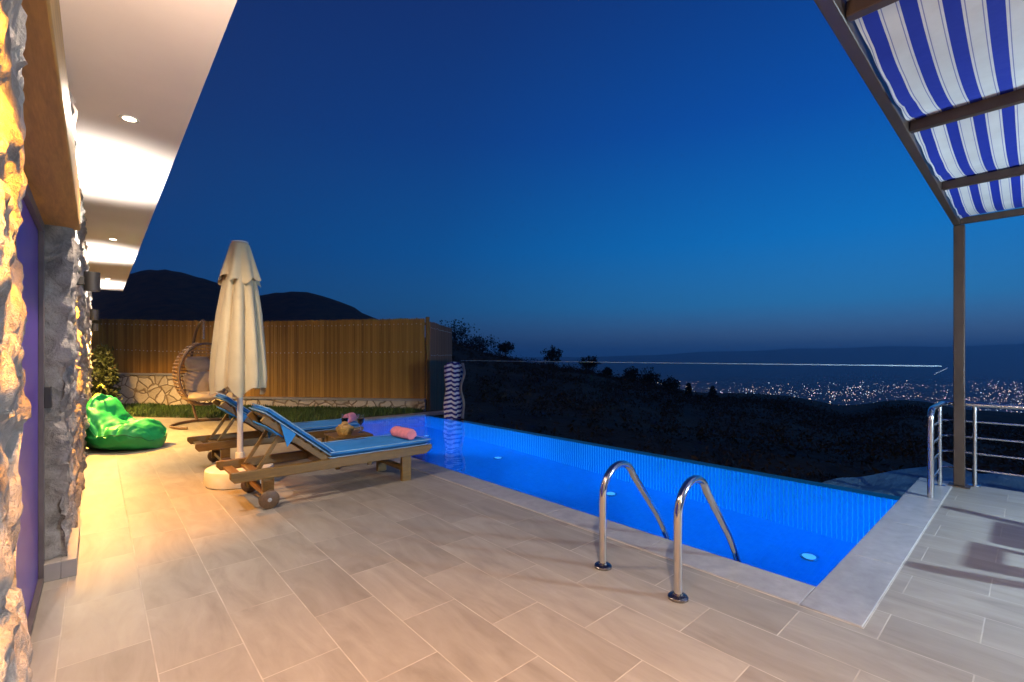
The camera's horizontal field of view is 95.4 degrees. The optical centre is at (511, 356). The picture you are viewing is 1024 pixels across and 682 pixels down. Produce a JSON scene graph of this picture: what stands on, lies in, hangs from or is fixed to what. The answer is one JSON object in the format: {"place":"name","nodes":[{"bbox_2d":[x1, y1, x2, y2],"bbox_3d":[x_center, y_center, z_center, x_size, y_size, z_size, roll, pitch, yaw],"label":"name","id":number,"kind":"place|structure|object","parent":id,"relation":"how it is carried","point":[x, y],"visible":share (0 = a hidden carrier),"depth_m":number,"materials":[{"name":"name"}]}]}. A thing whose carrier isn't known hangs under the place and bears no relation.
{"place":"outdoors","nodes":[
{"label":"outdoors","id":0,"kind":"place"},
{"bbox_2d":[122,401,442,422],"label":"ground","id":1,"kind":"structure","parent":0,"point":[287,416],"depth_m":10.08,"materials":[{"name":"plant"}]},
{"bbox_2d":[91,343,122,403],"bbox_3d":[-9.185,0.619,10.488,0.648,1.906,0.871,0,0,-42],"label":"garden shrub","id":2,"kind":"object","parent":1,"relation":"on","point":[101,374],"visible":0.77,"depth_m":10.43,"materials":[{"name":"green plant"}]},
{"bbox_2d":[0,0,236,681],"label":"stone house","id":3,"kind":"structure","parent":1,"relation":"on","point":[85,169],"depth_m":2.35,"materials":[{"name":"grey stone"}]},
{"bbox_2d":[16,182,51,636],"bbox_3d":[-1.767,0.259,1.613,0.108,2.014,2.720,0,0,-42],"label":"door","id":4,"kind":"structure","parent":3,"relation":"in","point":[30,237],"depth_m":2.37,"materials":[{"name":"purple paint"}]},
{"bbox_2d":[77,271,99,291],"bbox_3d":[-3.373,-0.595,3.692,0.165,0.150,0.100,0,0,-42],"label":"wall lamp","id":5,"kind":"object","parent":3,"relation":"attached to","point":[90,281],"visible":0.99,"depth_m":3.67,"materials":[{"name":"grey metal"}]},
{"bbox_2d":[86,309,98,319],"bbox_3d":[-6.000,-0.595,6.641,0.165,0.150,0.100,0,0,-42],"label":"wall lamp","id":6,"kind":"object","parent":3,"relation":"attached to","point":[92,314],"visible":0.99,"depth_m":6.62,"materials":[{"name":"grey metal"}]},
{"bbox_2d":[90,323,97,330],"bbox_3d":[-8.528,-0.595,9.478,0.165,0.150,0.100,0,0,-42],"label":"wall lamp","id":7,"kind":"object","parent":3,"relation":"attached to","point":[94,326],"visible":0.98,"depth_m":9.46,"materials":[{"name":"grey metal"}]},
{"bbox_2d":[119,114,139,123],"bbox_3d":[-2.383,-1.477,2.900,0.104,0.006,0.104,0,0,-42],"label":"ceiling light","id":8,"kind":"object","parent":3,"relation":"attached to","point":[128,118],"visible":1,"depth_m":2.90,"materials":[{"name":"white"}]},
{"bbox_2d":[91,373,425,410],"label":"garden wall","id":9,"kind":"structure","parent":1,"relation":"on","point":[141,388],"depth_m":11.71,"materials":[{"name":"stone"}]},
{"bbox_2d":[90,317,429,410],"bbox_3d":[-6.858,0.229,11.653,9.918,2.482,0.108,0,0,8],"label":"wooden fence","id":10,"kind":"object","parent":9,"relation":"on","point":[364,358],"visible":0.75,"depth_m":11.34,"materials":[{"name":"brown wood"}]},
{"bbox_2d":[430,322,451,416],"bbox_3d":[-1.898,0.514,12.498,0.095,2.712,3.000,0,0,3],"label":"wooden fence","id":11,"kind":"object","parent":1,"relation":"on","point":[440,346],"visible":0.77,"depth_m":11.99,"materials":[{"name":"brown"}]},
{"bbox_2d":[341,414,347,421],"bbox_3d":[-2.026,0.807,5.641,0.084,0.215,0.084,0,0,-42],"label":"wine glass","id":12,"kind":"object","parent":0,"point":[344,417],"visible":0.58,"depth_m":5.61,"materials":[{"name":"white"}]},
{"bbox_2d":[30,417,1023,681],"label":"deck","id":13,"kind":"structure","parent":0,"point":[360,573],"depth_m":2.44,"materials":[{"name":"tile"}]},
{"bbox_2d":[85,385,166,449],"bbox_3d":[-5.375,0.830,6.455,0.968,0.875,0.783,0,0,0],"label":"bean bag","id":14,"kind":"object","parent":13,"relation":"on","point":[114,424],"visible":0.94,"depth_m":6.26,"materials":[{"name":"green fabric"}]},
{"bbox_2d":[169,319,243,429],"bbox_3d":[-5.766,0.282,8.812,1.212,1.970,1.333,0,0,-42],"label":"egg chair","id":15,"kind":"object","parent":13,"relation":"on","point":[195,381],"visible":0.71,"depth_m":8.79,"materials":[{"name":"wicker"}]},
{"bbox_2d":[204,240,273,489],"bbox_3d":[-2.753,0.051,4.713,0.610,2.437,0.610,0,0,-42],"label":"patio umbrella","id":16,"kind":"object","parent":13,"relation":"on","point":[238,368],"visible":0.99,"depth_m":4.58,"materials":[{"name":"beige fabric"}]},
{"bbox_2d":[187,393,362,461],"bbox_3d":[-2.872,0.851,5.799,1.868,0.837,0.680,0,0,-42],"label":"sun lounger","id":17,"kind":"object","parent":13,"relation":"on","point":[217,446],"visible":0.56,"depth_m":5.46,"materials":[{"name":"brown wood"}]},
{"bbox_2d":[348,412,356,422],"bbox_3d":[-2.176,0.817,6.231,0.142,0.111,0.260,0,0,-4],"label":"towel","id":18,"kind":"object","parent":17,"relation":"on","point":[352,416],"visible":0.62,"depth_m":6.16,"materials":[{"name":"pink fabric"}]},
{"bbox_2d":[216,403,431,508],"bbox_3d":[-1.746,0.851,4.551,1.868,0.837,0.680,0,0,-42],"label":"sun lounger","id":19,"kind":"object","parent":13,"relation":"on","point":[381,450],"visible":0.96,"depth_m":4.26,"materials":[{"name":"brown wood"}]},
{"bbox_2d":[390,426,416,439],"bbox_3d":[-1.170,0.817,5.011,0.142,0.111,0.340,0,0,-45],"label":"towel","id":20,"kind":"object","parent":19,"relation":"on","point":[403,432],"visible":1,"depth_m":4.92,"materials":[{"name":"pink fabric"}]},
{"bbox_2d":[324,430,372,469],"bbox_3d":[-1.933,1.093,5.507,0.440,0.355,0.426,0,0,-38],"label":"side table","id":21,"kind":"object","parent":13,"relation":"on","point":[334,436],"visible":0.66,"depth_m":5.43,"materials":[{"name":"brown wood"}]},
{"bbox_2d":[336,421,353,435],"bbox_3d":[-1.953,0.837,5.439,0.202,0.159,0.202,0,0,-42],"label":"wicker basket","id":22,"kind":"object","parent":21,"relation":"on","point":[343,428],"visible":1,"depth_m":5.38,"materials":[{"name":"beige wicker"}]},
{"bbox_2d":[357,414,363,432],"bbox_3d":[-1.823,0.807,5.608,0.084,0.215,0.084,0,0,-42],"label":"wine glass","id":23,"kind":"object","parent":21,"relation":"on","point":[360,419],"visible":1,"depth_m":5.58,"materials":[{"name":"white"}]},
{"bbox_2d":[355,410,951,628],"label":"swimming pool","id":24,"kind":"structure","parent":13,"relation":"in","point":[853,586],"depth_m":3.02,"materials":[{"name":"tile"}]},
{"bbox_2d":[443,362,465,419],"bbox_3d":[-1.203,0.704,9.710,0.421,1.185,0.370,0,0,-42],"label":"sculpture","id":25,"kind":"object","parent":24,"relation":"on","point":[454,399],"visible":1,"depth_m":9.61,"materials":[{"name":"fabric"}]},
{"bbox_2d":[362,415,900,586],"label":"pool water","id":26,"kind":"structure","parent":24,"relation":"in","point":[813,533],"depth_m":4.45,"materials":[{"name":"blue liquid"}]},
{"bbox_2d":[461,360,947,373],"bbox_3d":[1.420,0.885,6.862,0.124,1.609,7.322,0,0,-42],"label":"glass balustrade","id":27,"kind":"object","parent":24,"relation":"on","point":[744,363],"visible":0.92,"depth_m":5.29,"materials":[{"name":"glass"}]},
{"bbox_2d":[594,460,741,603],"bbox_3d":[0.989,1.487,2.872,0.852,1.666,0.589,0,0,-42],"label":"pool ladder","id":28,"kind":"object","parent":13,"relation":"attached to","point":[677,595],"visible":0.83,"depth_m":2.78,"materials":[{"name":"metal"}]},
{"bbox_2d":[814,0,1023,488],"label":"striped awning","id":29,"kind":"object","parent":13,"relation":"on","point":[943,80],"visible":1,"depth_m":2.33,"materials":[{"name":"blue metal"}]},
{"bbox_2d":[927,401,1023,497],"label":"steel railing","id":30,"kind":"object","parent":13,"relation":"on","point":[931,458],"visible":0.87,"depth_m":4.48,"materials":[{"name":"silver metal"}]},
{"bbox_2d":[91,269,1023,481],"bbox_3d":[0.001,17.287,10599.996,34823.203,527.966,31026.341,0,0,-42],"label":"terrain","id":31,"kind":"structure","parent":0,"point":[164,294],"depth_m":351.95,"materials":[{"name":"soil"}]},
{"bbox_2d":[439,318,479,343],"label":"hill tree","id":32,"kind":"object","parent":31,"relation":"on","point":[460,333],"visible":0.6,"depth_m":98.67,"materials":[{"name":"green plant"}]},
{"bbox_2d":[460,331,498,352],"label":"hill tree","id":33,"kind":"object","parent":31,"relation":"on","point":[479,340],"visible":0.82,"depth_m":100.34,"materials":[{"name":"green plant"}]},
{"bbox_2d":[495,341,515,355],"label":"hill tree","id":34,"kind":"object","parent":31,"relation":"on","point":[503,347],"visible":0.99,"depth_m":100.59,"materials":[{"name":"green plant"}]},
{"bbox_2d":[540,345,562,366],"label":"hill tree","id":35,"kind":"object","parent":31,"relation":"on","point":[552,354],"visible":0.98,"depth_m":99.28,"materials":[{"name":"green plant"}]},
{"bbox_2d":[578,355,599,369],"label":"hill tree","id":36,"kind":"object","parent":31,"relation":"on","point":[590,363],"visible":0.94,"depth_m":95.71,"materials":[{"name":"green plant"}]},
{"bbox_2d":[602,367,612,375],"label":"hill tree","id":37,"kind":"object","parent":31,"relation":"on","point":[608,369],"visible":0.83,"depth_m":94.00,"materials":[{"name":"green plant"}]},
{"bbox_2d":[621,365,638,380],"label":"hill tree","id":38,"kind":"object","parent":31,"relation":"on","point":[630,372],"visible":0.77,"depth_m":91.74,"materials":[{"name":"green plant"}]},
{"bbox_2d":[636,366,660,383],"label":"hill tree","id":39,"kind":"object","parent":31,"relation":"on","point":[649,376],"visible":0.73,"depth_m":90.71,"materials":[{"name":"green plant"}]},
{"bbox_2d":[659,375,680,392],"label":"hill tree","id":40,"kind":"object","parent":31,"relation":"on","point":[673,383],"visible":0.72,"depth_m":90.19,"materials":[{"name":"green plant"}]},
{"bbox_2d":[684,382,693,396],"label":"conifer tree","id":41,"kind":"object","parent":31,"relation":"on","point":[688,387],"visible":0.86,"depth_m":91.14,"materials":[{"name":"green plant"}]},
{"bbox_2d":[707,386,718,400],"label":"conifer tree","id":42,"kind":"object","parent":31,"relation":"on","point":[711,392],"visible":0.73,"depth_m":92.50,"materials":[{"name":"green plant"}]},
{"bbox_2d":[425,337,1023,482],"bbox_3d":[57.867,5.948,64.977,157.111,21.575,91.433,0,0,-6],"label":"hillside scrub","id":43,"kind":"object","parent":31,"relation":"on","point":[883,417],"visible":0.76,"depth_m":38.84,"materials":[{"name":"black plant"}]},
{"bbox_2d":[657,381,1022,411],"bbox_3d":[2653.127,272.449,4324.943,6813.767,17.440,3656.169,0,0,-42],"label":"town lights","id":44,"kind":"object","parent":31,"relation":"on","point":[896,392],"visible":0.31,"depth_m":3572.77,"materials":[{"name":"white"}]},
{"bbox_2d":[822,459,1023,496],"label":"roof","id":45,"kind":"structure","parent":31,"relation":"on","point":[900,482],"depth_m":8.79,"materials":[{"name":"grey concrete"}]},
{"bbox_2d":[130,0,1023,356],"label":"sky","id":46,"kind":"structure","parent":0,"point":[580,178],"materials":[{"name":"blue"}]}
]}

